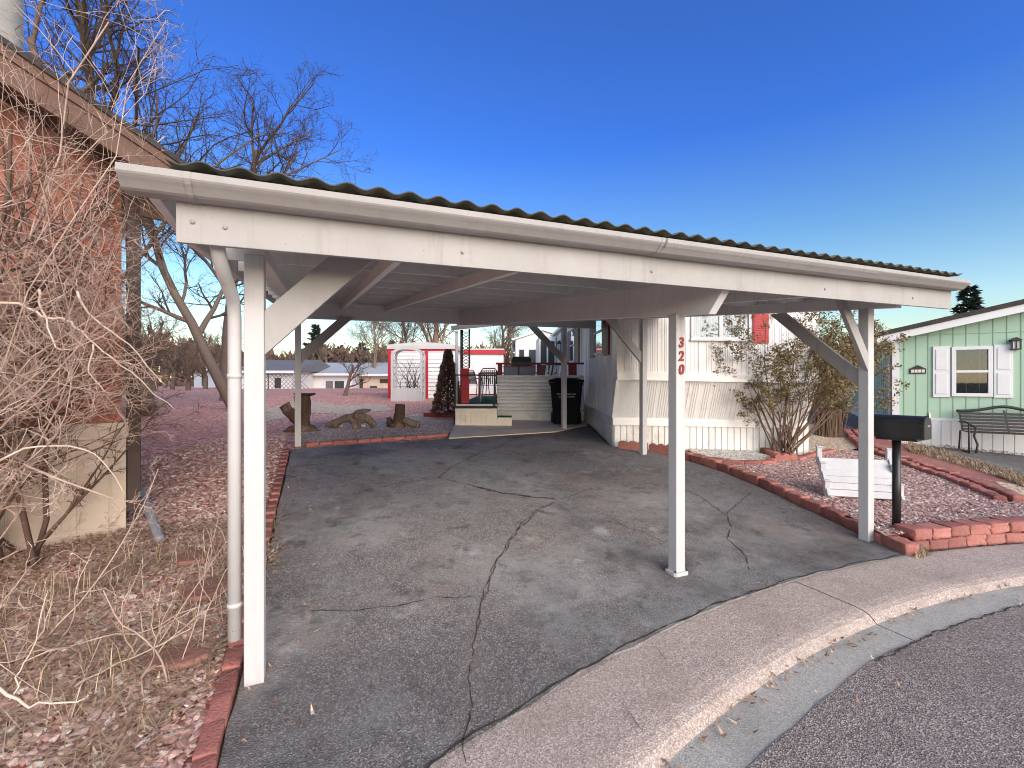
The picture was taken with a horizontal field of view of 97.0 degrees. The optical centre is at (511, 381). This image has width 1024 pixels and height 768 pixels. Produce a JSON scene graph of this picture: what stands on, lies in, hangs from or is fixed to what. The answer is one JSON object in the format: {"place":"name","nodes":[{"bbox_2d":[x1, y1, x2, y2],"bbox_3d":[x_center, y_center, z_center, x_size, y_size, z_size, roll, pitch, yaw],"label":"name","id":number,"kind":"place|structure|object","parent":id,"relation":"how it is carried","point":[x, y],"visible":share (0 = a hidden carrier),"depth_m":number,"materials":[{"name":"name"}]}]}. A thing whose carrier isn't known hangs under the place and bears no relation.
{"place":"outdoors","nodes":[
{"label":"outdoors","id":0,"kind":"place"},
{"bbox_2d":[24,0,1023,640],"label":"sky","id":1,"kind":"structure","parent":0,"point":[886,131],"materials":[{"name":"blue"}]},
{"bbox_2d":[218,425,911,767],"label":"driveway","id":2,"kind":"structure","parent":0,"point":[448,571],"depth_m":3.60,"materials":[{"name":"asphalt"}]},
{"bbox_2d":[237,452,323,741],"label":"driveway litter","id":3,"kind":"object","parent":2,"relation":"on","point":[275,700],"visible":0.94,"depth_m":2.80,"materials":[{"name":"brown plant"}]},
{"bbox_2d":[115,157,970,686],"bbox_3d":[0.057,-0.062,6.132,6.397,3.305,6.817,0,0,-23],"label":"carport","id":4,"kind":"object","parent":2,"relation":"on","point":[297,253],"visible":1,"depth_m":2.78,"materials":[{"name":"white paint"}]},
{"bbox_2d":[618,440,647,450],"bbox_3d":[2.195,1.161,8.217,0.520,0.185,0.070,0,0,12],"label":"scalloped edging","id":5,"kind":"object","parent":2,"relation":"on","point":[630,445],"visible":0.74,"depth_m":8.20,"materials":[{"name":"red concrete"}]},
{"bbox_2d":[158,382,1023,708],"bbox_3d":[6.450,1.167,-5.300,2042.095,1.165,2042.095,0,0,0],"label":"ground","id":6,"kind":"structure","parent":0,"point":[852,420],"depth_m":9.15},
{"bbox_2d":[0,0,186,552],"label":"brick house","id":7,"kind":"structure","parent":6,"relation":"on","point":[96,507],"depth_m":3.93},
{"bbox_2d":[168,336,205,389],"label":"tree","id":8,"kind":"object","parent":6,"relation":"on","point":[189,370],"visible":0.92,"depth_m":29.75,"materials":[{"name":"brown plant"}]},
{"bbox_2d":[0,387,496,767],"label":"gravel lot","id":9,"kind":"structure","parent":6,"relation":"on","point":[208,423],"depth_m":9.15,"materials":[{"name":"gravel"}]},
{"bbox_2d":[0,0,190,559],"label":"tangled bush","id":10,"kind":"object","parent":9,"relation":"on","point":[11,390],"visible":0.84,"depth_m":2.94,"materials":[{"name":"plant"}]},
{"bbox_2d":[0,289,174,708],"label":"bleached branch","id":11,"kind":"object","parent":10,"relation":"attached to","point":[4,692],"visible":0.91,"depth_m":2.61,"materials":[{"name":"wood"}]},
{"bbox_2d":[0,21,203,570],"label":"tangled bush","id":12,"kind":"object","parent":9,"relation":"on","point":[34,552],"visible":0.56,"depth_m":3.44,"materials":[{"name":"brown plant"}]},
{"bbox_2d":[0,451,206,720],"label":"dead branches","id":13,"kind":"object","parent":9,"relation":"on","point":[46,650],"visible":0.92,"depth_m":2.41,"materials":[{"name":"wood"}]},
{"bbox_2d":[24,0,227,416],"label":"bare tree","id":14,"kind":"object","parent":9,"relation":"on","point":[31,41],"visible":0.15,"depth_m":11.73,"materials":[{"name":"brown plant"}]},
{"bbox_2d":[0,526,267,738],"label":"dry weeds","id":15,"kind":"object","parent":9,"relation":"on","point":[103,647],"visible":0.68,"depth_m":2.83,"materials":[{"name":"plant"}]},
{"bbox_2d":[0,515,285,767],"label":"leaf litter","id":16,"kind":"object","parent":9,"relation":"on","point":[133,696],"visible":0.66,"depth_m":2.58,"materials":[{"name":"brown plant"}]},
{"bbox_2d":[0,435,287,767],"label":"gravel stones","id":17,"kind":"object","parent":9,"relation":"on","point":[195,719],"visible":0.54,"depth_m":2.85,"materials":[{"name":"gravel"}]},
{"bbox_2d":[122,322,176,392],"bbox_3d":[-20.532,-1.568,24.388,3.828,4.487,3.753,0,0,13],"label":"tree","id":18,"kind":"object","parent":9,"relation":"on","point":[154,360],"visible":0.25,"depth_m":24.56,"materials":[{"name":"brown plant"}]},
{"bbox_2d":[141,487,164,543],"bbox_3d":[-3.400,1.231,4.251,1.044,0.323,0.076,0,0,44],"label":"drain pipe","id":19,"kind":"object","parent":9,"relation":"on","point":[156,533],"visible":0.77,"depth_m":4.11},
{"bbox_2d":[124,302,182,390],"bbox_3d":[-21.481,-2.063,27.293,3.088,5.462,3.766,0,0,-20],"label":"tree","id":20,"kind":"object","parent":9,"relation":"on","point":[162,338],"visible":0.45,"depth_m":27.01,"materials":[{"name":"brown plant"}]},
{"bbox_2d":[0,509,308,767],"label":"dry straw","id":21,"kind":"object","parent":9,"relation":"on","point":[75,758],"visible":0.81,"depth_m":2.53,"materials":[{"name":"plant"}]},
{"bbox_2d":[88,88,243,407],"bbox_3d":[-10.239,-3.240,13.533,5.856,8.565,5.412,0,0,-25],"label":"bare tree","id":22,"kind":"object","parent":9,"relation":"on","point":[212,366],"visible":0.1,"depth_m":13.17,"materials":[{"name":"brown plant"}]},
{"bbox_2d":[144,334,195,389],"bbox_3d":[-25.066,-1.446,33.176,3.409,4.229,3.342,0,0,-42],"label":"tree","id":23,"kind":"object","parent":9,"relation":"on","point":[175,364],"visible":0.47,"depth_m":33.21,"materials":[{"name":"brown plant"}]},
{"bbox_2d":[102,501,243,697],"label":"dead branches","id":24,"kind":"object","parent":9,"relation":"on","point":[148,642],"visible":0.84,"depth_m":2.37,"materials":[{"name":"plant"}]},
{"bbox_2d":[147,643,210,671],"bbox_3d":[-1.863,1.546,2.544,0.306,0.040,0.230,0,0,0],"label":"flagstone","id":25,"kind":"object","parent":9,"relation":"on","point":[190,656],"visible":0.67,"depth_m":2.51,"materials":[{"name":"red stone"}]},
{"bbox_2d":[24,0,336,279],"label":"bare tree","id":26,"kind":"object","parent":9,"relation":"on","point":[80,20],"visible":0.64,"depth_m":12.05,"materials":[{"name":"brown plant"}]},
{"bbox_2d":[170,329,221,388],"bbox_3d":[-24.694,-1.944,35.768,3.981,5.212,3.265,0,0,-23],"label":"tree","id":27,"kind":"object","parent":9,"relation":"on","point":[204,377],"visible":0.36,"depth_m":35.88,"materials":[{"name":"brown plant"}]},
{"bbox_2d":[177,549,214,565],"bbox_3d":[-2.559,1.421,3.674,0.256,0.040,0.269,0,0,-42],"label":"flagstone","id":28,"kind":"object","parent":9,"relation":"on","point":[183,560],"visible":0.73,"depth_m":3.62,"materials":[{"name":"red stone"}]},
{"bbox_2d":[183,576,226,602],"bbox_3d":[-2.184,1.474,3.228,0.302,0.040,0.356,0,0,0],"label":"flagstone","id":29,"kind":"object","parent":9,"relation":"on","point":[189,589],"visible":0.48,"depth_m":3.18,"materials":[{"name":"red stone"}]},
{"bbox_2d":[192,755,217,767],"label":"edging brick","id":30,"kind":"object","parent":9,"relation":"on","point":[207,762],"visible":0.99,"depth_m":1.85,"materials":[{"name":"brick"}]},
{"bbox_2d":[193,720,225,765],"bbox_3d":[-1.317,1.601,1.977,0.093,0.110,0.205,-2,1,-24],"label":"edging brick","id":31,"kind":"object","parent":9,"relation":"on","point":[211,740],"visible":0.81,"depth_m":1.96,"materials":[{"name":"brick"}]},
{"bbox_2d":[194,367,242,386],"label":"blue house","id":32,"kind":"structure","parent":9,"relation":"on","point":[198,381],"depth_m":46.00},
{"bbox_2d":[205,691,233,729],"bbox_3d":[-1.402,1.603,2.168,0.091,0.106,0.213,-2,2,-24],"label":"edging brick","id":33,"kind":"object","parent":9,"relation":"on","point":[222,705],"visible":0.73,"depth_m":2.16,"materials":[{"name":"brick"}]},
{"bbox_2d":[213,667,239,703],"bbox_3d":[-1.483,1.606,2.362,0.092,0.105,0.207,0,2,-22],"label":"edging brick","id":34,"kind":"object","parent":9,"relation":"on","point":[230,683],"visible":0.6,"depth_m":2.36,"materials":[{"name":"brick"}]},
{"bbox_2d":[222,645,243,677],"bbox_3d":[-1.567,1.590,2.554,0.092,0.103,0.204,-1,1,-23],"label":"edging brick","id":35,"kind":"object","parent":9,"relation":"on","point":[232,661],"visible":0.59,"depth_m":2.53,"materials":[{"name":"brick"}]},
{"bbox_2d":[141,56,376,400],"bbox_3d":[-10.220,-5.402,17.019,11.098,12.448,6.926,0,0,17],"label":"bare tree","id":36,"kind":"object","parent":9,"relation":"on","point":[223,358],"visible":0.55,"depth_m":15.96,"materials":[{"name":"brown plant"}]},
{"bbox_2d":[242,360,329,388],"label":"gabled house","id":37,"kind":"structure","parent":9,"relation":"on","point":[284,367],"depth_m":37.48,"materials":[{"name":"grey"}]},
{"bbox_2d":[279,393,319,432],"bbox_3d":[-4.281,0.656,9.152,0.784,0.861,0.480,0,0,0],"label":"tree stump","id":38,"kind":"object","parent":9,"relation":"on","point":[288,410],"visible":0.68,"depth_m":9.05,"materials":[{"name":"brown wood"}]},
{"bbox_2d":[266,401,394,421],"bbox_3d":[-5.848,0.800,14.476,3.811,0.249,7.112,0,0,-28],"label":"pale gravel patch","id":39,"kind":"object","parent":9,"relation":"on","point":[275,413],"visible":0.59,"depth_m":13.87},
{"bbox_2d":[311,363,372,387],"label":"ranch house","id":40,"kind":"structure","parent":9,"relation":"on","point":[334,375],"depth_m":40.00,"materials":[{"name":"white wood"}]},
{"bbox_2d":[337,342,375,395],"bbox_3d":[-6.978,-0.554,20.501,1.580,2.655,2.591,0,0,-35],"label":"bare tree","id":41,"kind":"object","parent":9,"relation":"on","point":[351,372],"visible":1,"depth_m":20.24,"materials":[{"name":"brown plant"}]},
{"bbox_2d":[340,320,401,367],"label":"bare tree","id":42,"kind":"object","parent":9,"relation":"on","point":[375,350],"visible":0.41,"depth_m":44.14,"materials":[{"name":"brown plant"}]},
{"bbox_2d":[359,363,387,387],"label":"carport house","id":43,"kind":"structure","parent":9,"relation":"on","point":[378,376],"depth_m":42.00,"materials":[{"name":"brown metal"}]},
{"bbox_2d":[301,413,453,446],"bbox_3d":[-2.730,0.982,10.266,3.012,0.190,5.464,0,0,0],"label":"gravel strip","id":44,"kind":"object","parent":9,"relation":"on","point":[381,429],"visible":0.59,"depth_m":9.27,"materials":[{"name":"gravel"}]},
{"bbox_2d":[325,409,376,428],"bbox_3d":[-3.439,0.796,9.654,1.120,0.456,0.274,0,0,3],"label":"driftwood log","id":45,"kind":"object","parent":44,"relation":"on","point":[355,418],"visible":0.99,"depth_m":9.63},
{"bbox_2d":[386,404,404,427],"bbox_3d":[-2.553,0.786,9.954,0.415,0.614,0.336,0,0,-14],"label":"tree stump","id":46,"kind":"object","parent":44,"relation":"on","point":[398,416],"visible":0.92,"depth_m":9.86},
{"bbox_2d":[391,346,425,401],"bbox_3d":[-4.040,-0.301,17.675,1.210,2.150,0.640,0,0,0],"label":"garden arbor","id":47,"kind":"object","parent":9,"relation":"on","point":[408,394],"visible":0.96,"depth_m":17.38,"materials":[{"name":"white paint"}]},
{"bbox_2d":[395,356,424,387],"bbox_3d":[-4.040,-0.371,17.678,1.330,1.302,0.779,0,0,0],"label":"climbing vine","id":48,"kind":"object","parent":47,"relation":"attached to","point":[415,381],"visible":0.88,"depth_m":17.69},
{"bbox_2d":[366,321,450,349],"bbox_3d":[-7.041,-3.285,29.182,6.266,7.993,4.809,0,0,0],"label":"bare tree","id":49,"kind":"object","parent":9,"relation":"on","point":[403,327],"visible":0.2,"depth_m":29.53,"materials":[{"name":"brown plant"}]},
{"bbox_2d":[392,323,456,343],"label":"bare tree","id":50,"kind":"object","parent":9,"relation":"on","point":[435,336],"visible":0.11,"depth_m":25.99,"materials":[{"name":"brown plant"}]},
{"bbox_2d":[387,342,463,398],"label":"garden shed","id":51,"kind":"structure","parent":9,"relation":"on","point":[433,352],"depth_m":18.96,"materials":[{"name":"wood"}]},
{"bbox_2d":[429,349,459,415],"bbox_3d":[-1.722,0.064,12.191,1.039,1.928,1.002,0,0,0],"label":"conical shrub","id":52,"kind":"object","parent":9,"relation":"on","point":[445,376],"visible":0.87,"depth_m":12.02,"materials":[{"name":"brown plant"}]},
{"bbox_2d":[451,325,498,403],"bbox_3d":[0.160,-0.530,12.482,3.331,3.060,2.635,0,0,0],"label":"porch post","id":53,"kind":"object","parent":9,"relation":"on","point":[458,327],"visible":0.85,"depth_m":11.28,"materials":[{"name":"metal"}]},
{"bbox_2d":[480,326,528,365],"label":"bare tree","id":54,"kind":"object","parent":9,"relation":"on","point":[509,336],"visible":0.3,"depth_m":31.98,"materials":[{"name":"brown plant"}]},
{"bbox_2d":[449,420,586,438],"bbox_3d":[0.250,1.022,9.913,3.102,0.179,2.792,0,0,0],"label":"concrete pad","id":55,"kind":"object","parent":9,"relation":"on","point":[517,427],"visible":0.69,"depth_m":9.68,"materials":[{"name":"concrete"}]},
{"bbox_2d":[548,378,583,423],"bbox_3d":[1.282,0.452,10.740,0.820,1.090,0.880,0,0,6],"label":"trash bin","id":56,"kind":"object","parent":55,"relation":"on","point":[574,389],"visible":0.79,"depth_m":10.38,"materials":[{"name":"black plastic"}]},
{"bbox_2d":[454,363,583,425],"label":"deck","id":57,"kind":"structure","parent":9,"relation":"on","point":[523,397],"depth_m":11.34,"materials":[{"name":"grey wood"}]},
{"bbox_2d":[480,368,497,400],"bbox_3d":[-0.601,0.074,12.325,0.526,0.896,0.616,0,0,2],"label":"patio chair","id":58,"kind":"object","parent":57,"relation":"on","point":[482,371],"visible":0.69,"depth_m":12.09,"materials":[{"name":"black metal"}]},
{"bbox_2d":[504,367,534,374],"bbox_3d":[0.200,0.050,12.375,0.900,0.940,0.750,0,0,0],"label":"outdoor sofa","id":59,"kind":"object","parent":57,"relation":"on","point":[522,370],"visible":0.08,"depth_m":12.00,"materials":[{"name":"grey fabric"}]},
{"bbox_2d":[512,329,552,374],"bbox_3d":[1.910,-1.290,33.500,3.780,3.980,11.400,0,0,0],"label":"neighbour mobile home","id":60,"kind":"object","parent":9,"relation":"on","point":[525,345],"visible":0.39,"depth_m":28.00,"materials":[{"name":"white metal"}]},
{"bbox_2d":[301,324,336,361],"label":"evergreen tree","id":61,"kind":"object","parent":6,"relation":"on","point":[314,333],"visible":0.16,"depth_m":69.58,"materials":[{"name":"green plant"}]},
{"bbox_2d":[125,325,514,385],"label":"wood","id":62,"kind":"object","parent":6,"relation":"on","point":[179,382],"visible":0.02,"depth_m":70.01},
{"bbox_2d":[463,349,505,393],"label":"storage shed","id":63,"kind":"structure","parent":6,"relation":"on","point":[480,359],"depth_m":22.00,"materials":[{"name":"white metal"}]},
{"bbox_2d":[649,443,667,454],"bbox_3d":[2.652,1.191,8.063,0.420,0.185,0.070,0,0,30],"label":"scalloped edging","id":64,"kind":"object","parent":6,"relation":"on","point":[659,448],"visible":0.72,"depth_m":8.04,"materials":[{"name":"red concrete"}]},
{"bbox_2d":[536,312,820,454],"bbox_3d":[3.385,-0.240,17.175,4.470,4.408,18.450,0,0,0],"label":"mobile home","id":65,"kind":"object","parent":6,"relation":"on","point":[608,369],"visible":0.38,"depth_m":8.30,"materials":[{"name":"white metal"}]},
{"bbox_2d":[569,328,574,362],"bbox_3d":[1.883,-1.137,14.100,0.055,1.075,1.200,0,0,0],"label":"window","id":66,"kind":"structure","parent":65,"relation":"in","point":[572,331],"depth_m":14.06,"materials":[{"name":"clear glass"}]},
{"bbox_2d":[594,321,602,354],"bbox_3d":[1.883,-1.087,9.810,0.055,1.001,0.980,0,0,0],"label":"window","id":67,"kind":"structure","parent":65,"relation":"in","point":[598,325],"depth_m":9.83,"materials":[{"name":"clear glass"}]},
{"bbox_2d":[689,314,750,341],"bbox_3d":[3.735,-1.154,8.095,1.110,0.871,0.080,0,0,0],"label":"window","id":68,"kind":"structure","parent":65,"relation":"in","point":[705,321],"depth_m":8.11,"materials":[{"name":"white glass"}]},
{"bbox_2d":[432,544,1023,767],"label":"sidewalk","id":69,"kind":"structure","parent":6,"relation":"on","point":[667,695],"depth_m":2.60,"materials":[{"name":"beige concrete"}]},
{"bbox_2d":[883,534,919,555],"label":"edging block","id":70,"kind":"structure","parent":69,"relation":"on","point":[898,543],"depth_m":4.23,"materials":[{"name":"brick"}]},
{"bbox_2d":[689,448,770,459],"bbox_3d":[3.939,1.286,8.070,1.382,0.099,0.867,0,0,-7],"label":"white gravel bed","id":71,"kind":"object","parent":6,"relation":"on","point":[740,454],"visible":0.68,"depth_m":8.09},
{"bbox_2d":[743,472,764,485],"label":"edging block","id":72,"kind":"structure","parent":6,"relation":"on","point":[751,478],"depth_m":6.45,"materials":[{"name":"red concrete"}]},
{"bbox_2d":[759,478,779,492],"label":"edging block","id":73,"kind":"structure","parent":6,"relation":"on","point":[765,484],"depth_m":6.17,"materials":[{"name":"red concrete"}]},
{"bbox_2d":[772,484,793,498],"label":"edging block","id":74,"kind":"structure","parent":6,"relation":"on","point":[779,490],"depth_m":5.91,"materials":[{"name":"red concrete"}]},
{"bbox_2d":[772,453,797,460],"bbox_3d":[4.622,1.299,7.670,0.420,0.185,0.070,0,0,-8],"label":"scalloped edging","id":75,"kind":"object","parent":6,"relation":"on","point":[787,457],"visible":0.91,"depth_m":7.64,"materials":[{"name":"red concrete"}]},
{"bbox_2d":[785,490,809,506],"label":"edging block","id":76,"kind":"structure","parent":6,"relation":"on","point":[794,497],"depth_m":5.63,"materials":[{"name":"red concrete"}]},
{"bbox_2d":[710,310,910,454],"bbox_3d":[5.245,-0.292,8.275,3.786,3.335,2.702,0,0,-27],"label":"leafy shrub","id":77,"kind":"object","parent":6,"relation":"on","point":[843,349],"visible":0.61,"depth_m":7.88,"materials":[{"name":"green plant"}]},
{"bbox_2d":[801,498,829,515],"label":"edging block","id":78,"kind":"structure","parent":6,"relation":"on","point":[812,505],"depth_m":5.36,"materials":[{"name":"red concrete"}]},
{"bbox_2d":[805,423,857,453],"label":"gravel side yard","id":79,"kind":"structure","parent":6,"relation":"on","point":[844,442],"depth_m":9.56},
{"bbox_2d":[811,331,894,437],"bbox_3d":[7.278,0.057,10.326,2.270,2.407,1.675,0,0,38],"label":"bundled shrub","id":80,"kind":"object","parent":79,"relation":"on","point":[831,426],"visible":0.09,"depth_m":10.17,"materials":[{"name":"brown plant"}]},
{"bbox_2d":[821,506,850,524],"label":"edging block","id":81,"kind":"structure","parent":6,"relation":"on","point":[834,515],"depth_m":5.10,"materials":[{"name":"red concrete"}]},
{"bbox_2d":[841,517,857,533],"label":"edging block","id":82,"kind":"structure","parent":6,"relation":"on","point":[850,523],"depth_m":4.86,"materials":[{"name":"red concrete"}]},
{"bbox_2d":[844,299,1023,455],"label":"green house","id":83,"kind":"structure","parent":6,"relation":"on","point":[952,364],"depth_m":9.59,"materials":[{"name":"green"}]},
{"bbox_2d":[951,346,992,396],"bbox_3d":[9.644,-0.221,9.505,0.630,1.052,0.050,0,0,29],"label":"window","id":84,"kind":"structure","parent":83,"relation":"in","point":[959,371],"depth_m":9.51,"materials":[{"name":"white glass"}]},
{"bbox_2d":[926,538,948,550],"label":"wall block","id":85,"kind":"structure","parent":6,"relation":"on","point":[938,544],"depth_m":4.38,"materials":[{"name":"brick"}]},
{"bbox_2d":[894,522,932,540],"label":"wall block","id":86,"kind":"structure","parent":85,"relation":"on","point":[916,532],"depth_m":4.40,"materials":[{"name":"brick"}]},
{"bbox_2d":[943,536,966,548],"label":"wall block","id":87,"kind":"structure","parent":6,"relation":"on","point":[955,542],"depth_m":4.44,"materials":[{"name":"brick"}]},
{"bbox_2d":[914,521,951,538],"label":"wall block","id":88,"kind":"structure","parent":87,"relation":"on","point":[938,531],"depth_m":4.44,"materials":[{"name":"brick"}]},
{"bbox_2d":[931,520,969,536],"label":"wall block","id":89,"kind":"structure","parent":87,"relation":"on","point":[959,529],"depth_m":4.50,"materials":[{"name":"brick"}]},
{"bbox_2d":[944,284,984,316],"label":"evergreen tree","id":90,"kind":"object","parent":6,"relation":"on","point":[973,301],"visible":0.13,"depth_m":41.84,"materials":[{"name":"green plant"}]},
{"bbox_2d":[963,534,985,546],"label":"wall block","id":91,"kind":"structure","parent":6,"relation":"on","point":[978,540],"depth_m":4.49,"materials":[{"name":"brick"}]},
{"bbox_2d":[985,533,1004,544],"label":"wall block","id":92,"kind":"structure","parent":6,"relation":"on","point":[994,538],"depth_m":4.53,"materials":[{"name":"brick"}]},
{"bbox_2d":[950,519,990,534],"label":"wall block","id":93,"kind":"structure","parent":92,"relation":"on","point":[976,528],"depth_m":4.54,"materials":[{"name":"red concrete"}]},
{"bbox_2d":[970,517,1007,532],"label":"wall block","id":94,"kind":"structure","parent":92,"relation":"on","point":[998,526],"depth_m":4.58,"materials":[{"name":"red concrete"}]},
{"bbox_2d":[977,478,1023,494],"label":"grey gravel verge","id":95,"kind":"structure","parent":6,"relation":"on","point":[1017,489],"depth_m":6.68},
{"bbox_2d":[1001,490,1023,502],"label":"edging block","id":96,"kind":"structure","parent":6,"relation":"on","point":[1014,497],"depth_m":5.63,"materials":[{"name":"red concrete"}]},
{"bbox_2d":[1003,532,1023,543],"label":"wall block","id":97,"kind":"structure","parent":6,"relation":"on","point":[1015,537],"depth_m":4.56,"materials":[{"name":"brick"}]},
{"bbox_2d":[990,515,1023,532],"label":"wall block","id":98,"kind":"structure","parent":97,"relation":"on","point":[1015,524],"depth_m":4.61,"materials":[{"name":"red concrete"}]},
{"bbox_2d":[722,449,1023,535],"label":"bed gravel","id":99,"kind":"structure","parent":0,"point":[883,508],"depth_m":5.70,"materials":[{"name":"gravel"}]},
{"bbox_2d":[815,445,905,502],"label":"garden bridge","id":100,"kind":"structure","parent":99,"relation":"on","point":[840,475],"depth_m":5.72,"materials":[{"name":"white wood"}]},
{"bbox_2d":[874,413,931,525],"bbox_3d":[3.945,0.988,4.586,0.224,1.376,0.443,0,0,-34],"label":"mailbox","id":101,"kind":"object","parent":99,"relation":"on","point":[896,429],"visible":0.92,"depth_m":4.58,"materials":[{"name":"black paint"}]},
{"bbox_2d":[922,413,931,440],"bbox_3d":[4.060,0.432,4.415,0.224,0.264,0.044,0,0,-35],"label":"door","id":102,"kind":"structure","parent":101,"relation":"in","point":[926,424],"depth_m":4.40,"materials":[{"name":"black metal"}]},
{"bbox_2d":[748,605,1023,767],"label":"street","id":103,"kind":"structure","parent":0,"point":[955,703],"depth_m":2.29,"materials":[{"name":"asphalt"}]},
{"bbox_2d":[663,585,1023,767],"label":"gutter pan","id":104,"kind":"object","parent":103,"relation":"on","point":[795,699],"visible":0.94,"depth_m":2.50,"materials":[{"name":"grey concrete"}]},
{"bbox_2d":[660,583,1021,767],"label":"gutter litter","id":105,"kind":"object","parent":104,"relation":"on","point":[738,718],"visible":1,"depth_m":2.53,"materials":[{"name":"beige plant"}]},
{"bbox_2d":[874,436,1023,492],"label":"brick path","id":106,"kind":"structure","parent":0,"point":[962,470],"depth_m":7.90,"materials":[{"name":"brick"}]},
{"bbox_2d":[903,443,1023,485],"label":"dry grass","id":107,"kind":"structure","parent":106,"relation":"on","point":[1010,475],"depth_m":8.03,"materials":[{"name":"plant"}]},
{"bbox_2d":[935,446,1023,475],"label":"neighbour driveway","id":108,"kind":"structure","parent":0,"point":[1009,461],"depth_m":8.62,"materials":[{"name":"concrete"}]},
{"bbox_2d":[956,405,1023,453],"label":"garden bench","id":109,"kind":"object","parent":108,"relation":"on","point":[972,413],"visible":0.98,"depth_m":9.12,"materials":[{"name":"black metal"}]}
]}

